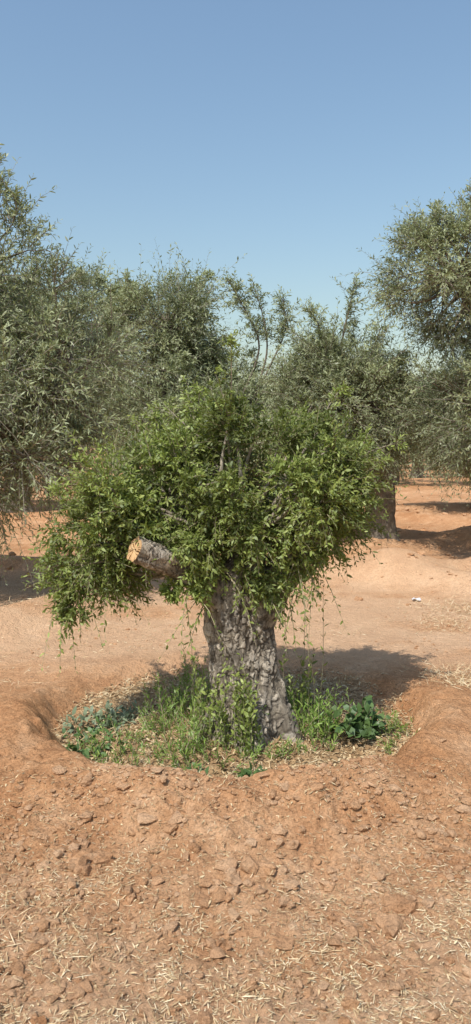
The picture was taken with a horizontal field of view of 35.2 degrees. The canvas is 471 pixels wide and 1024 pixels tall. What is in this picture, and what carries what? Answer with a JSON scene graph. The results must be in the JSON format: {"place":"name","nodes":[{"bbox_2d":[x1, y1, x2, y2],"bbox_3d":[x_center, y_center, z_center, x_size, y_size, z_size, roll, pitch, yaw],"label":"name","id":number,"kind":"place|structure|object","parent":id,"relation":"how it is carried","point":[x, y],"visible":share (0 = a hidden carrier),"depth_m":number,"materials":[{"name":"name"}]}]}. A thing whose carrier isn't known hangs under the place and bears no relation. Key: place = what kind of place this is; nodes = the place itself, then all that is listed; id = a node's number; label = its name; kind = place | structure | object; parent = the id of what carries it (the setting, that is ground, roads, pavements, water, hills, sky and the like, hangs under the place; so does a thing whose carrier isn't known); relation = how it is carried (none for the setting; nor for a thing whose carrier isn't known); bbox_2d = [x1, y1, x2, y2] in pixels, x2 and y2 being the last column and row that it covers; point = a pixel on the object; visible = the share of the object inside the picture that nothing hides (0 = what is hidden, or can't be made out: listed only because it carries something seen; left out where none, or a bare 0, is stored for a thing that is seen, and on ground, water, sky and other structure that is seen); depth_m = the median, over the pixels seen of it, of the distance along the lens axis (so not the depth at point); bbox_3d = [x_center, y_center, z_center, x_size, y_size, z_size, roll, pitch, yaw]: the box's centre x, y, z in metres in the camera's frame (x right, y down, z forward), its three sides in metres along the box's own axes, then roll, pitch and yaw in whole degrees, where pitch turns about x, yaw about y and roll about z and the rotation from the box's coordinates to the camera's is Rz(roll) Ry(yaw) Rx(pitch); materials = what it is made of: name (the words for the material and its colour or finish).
{"place":"outdoors","nodes":[
{"label":"outdoors","id":0,"kind":"place"},
{"bbox_2d":[0,447,470,1023],"bbox_3d":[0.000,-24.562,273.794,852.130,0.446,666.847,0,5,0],"label":"ground","id":1,"kind":"structure","parent":0,"point":[32,711],"depth_m":3.18,"materials":[{"name":"red soil"}]},
{"bbox_2d":[0,244,151,512],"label":"olive tree","id":2,"kind":"object","parent":1,"relation":"on","point":[101,280],"visible":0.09,"depth_m":15.80,"materials":[{"name":"green plant"}]},
{"bbox_2d":[61,714,128,760],"bbox_3d":[-0.773,1.248,4.040,0.360,0.140,0.586,-1,6,-15],"label":"broadleaf weed","id":3,"kind":"object","parent":1,"relation":"on","point":[92,731],"visible":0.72,"depth_m":4.05,"materials":[{"name":"green plant"}]},
{"bbox_2d":[0,143,190,594],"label":"olive tree","id":4,"kind":"object","parent":1,"relation":"on","point":[50,384],"visible":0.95,"depth_m":7.12,"materials":[{"name":"green plant"}]},
{"bbox_2d":[61,699,138,735],"bbox_3d":[-0.787,1.201,4.335,0.466,0.146,0.454,0,5,0],"label":"pale leaf weed","id":5,"kind":"object","parent":1,"relation":"on","point":[123,716],"visible":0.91,"depth_m":4.34,"materials":[{"name":"green plant"}]},
{"bbox_2d":[66,722,155,764],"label":"weed grass","id":6,"kind":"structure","parent":1,"relation":"on","point":[115,760],"depth_m":3.97,"materials":[{"name":"green plant"}]},
{"bbox_2d":[69,237,270,486],"bbox_3d":[-0.987,-2.109,12.800,4.423,4.873,3.733,0,5,0],"label":"olive tree","id":7,"kind":"object","parent":1,"relation":"on","point":[192,337],"visible":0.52,"depth_m":12.19,"materials":[{"name":"green plant"}]},
{"bbox_2d":[142,645,210,729],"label":"weed grass","id":8,"kind":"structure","parent":1,"relation":"on","point":[184,701],"depth_m":4.36,"materials":[{"name":"green plant"}]},
{"bbox_2d":[108,693,268,773],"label":"weed grass","id":9,"kind":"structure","parent":1,"relation":"on","point":[195,740],"depth_m":3.85,"materials":[{"name":"green plant"}]},
{"bbox_2d":[21,329,407,752],"bbox_3d":[-0.107,0.171,4.104,2.126,2.246,1.449,0,5,0],"label":"olive tree","id":10,"kind":"object","parent":1,"relation":"on","point":[212,540],"visible":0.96,"depth_m":3.90,"materials":[{"name":"green plant"}]},
{"bbox_2d":[174,761,266,776],"bbox_3d":[-0.064,1.267,3.596,0.599,0.130,0.211,0,5,0],"label":"broadleaf weed","id":11,"kind":"object","parent":1,"relation":"on","point":[246,771],"visible":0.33,"depth_m":3.61,"materials":[{"name":"green plant"}]},
{"bbox_2d":[190,647,261,755],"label":"weeds","id":12,"kind":"object","parent":1,"relation":"on","point":[244,726],"visible":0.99,"depth_m":3.85,"materials":[{"name":"green plant"}]},
{"bbox_2d":[114,268,343,497],"bbox_3d":[0.054,-1.756,12.147,3.846,4.325,3.512,3,6,29],"label":"olive tree","id":13,"kind":"object","parent":1,"relation":"on","point":[238,300],"visible":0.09,"depth_m":11.82,"materials":[{"name":"green plant"}]},
{"bbox_2d":[6,364,458,484],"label":"distant olive trees","id":14,"kind":"object","parent":1,"relation":"on","point":[418,471],"visible":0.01,"depth_m":26.77,"materials":[{"name":"green plant"}]},
{"bbox_2d":[0,501,470,1023],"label":"soil clods","id":15,"kind":"object","parent":1,"relation":"on","point":[81,860],"visible":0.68,"depth_m":2.58,"materials":[{"name":"brown soil"}]},
{"bbox_2d":[0,570,470,1023],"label":"dry straw litter","id":16,"kind":"object","parent":1,"relation":"on","point":[297,958],"visible":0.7,"depth_m":2.46,"materials":[{"name":"beige plant"}]},
{"bbox_2d":[0,666,470,1023],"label":"fallen dead leaves","id":17,"kind":"object","parent":1,"relation":"on","point":[226,776],"visible":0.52,"depth_m":3.05,"materials":[{"name":"brown plant"}]},
{"bbox_2d":[278,585,329,729],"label":"tall sapling shoots","id":18,"kind":"object","parent":1,"relation":"on","point":[303,681],"visible":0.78,"depth_m":4.19,"materials":[{"name":"green plant"}]},
{"bbox_2d":[286,674,357,753],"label":"weed grass","id":19,"kind":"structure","parent":1,"relation":"on","point":[321,722],"depth_m":4.04,"materials":[{"name":"green plant"}]},
{"bbox_2d":[232,708,417,766],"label":"weed grass","id":20,"kind":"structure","parent":1,"relation":"on","point":[390,727],"depth_m":3.84,"materials":[{"name":"green plant"}]},
{"bbox_2d":[241,269,447,540],"bbox_3d":[1.432,-1.360,10.259,3.257,3.840,2.894,3,6,32],"label":"olive tree","id":21,"kind":"object","parent":1,"relation":"on","point":[323,363],"visible":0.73,"depth_m":9.86,"materials":[{"name":"green plant"}]},
{"bbox_2d":[323,695,390,744],"bbox_3d":[0.668,1.151,4.057,0.406,0.255,0.245,-4,7,-36],"label":"broadleaf weed","id":22,"kind":"object","parent":1,"relation":"on","point":[357,727],"visible":0.98,"depth_m":4.09,"materials":[{"name":"green plant"}]},
{"bbox_2d":[330,178,470,507],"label":"olive tree","id":23,"kind":"object","parent":1,"relation":"on","point":[449,276],"visible":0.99,"depth_m":8.99,"materials":[{"name":"green plant"}]},
{"bbox_2d":[350,356,470,498],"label":"olive tree","id":24,"kind":"object","parent":1,"relation":"on","point":[415,454],"visible":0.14,"depth_m":16.07,"materials":[{"name":"green plant"}]},
{"bbox_2d":[0,0,470,442],"label":"sky","id":25,"kind":"structure","parent":0,"point":[287,135],"materials":[{"name":"blue"}]}
]}

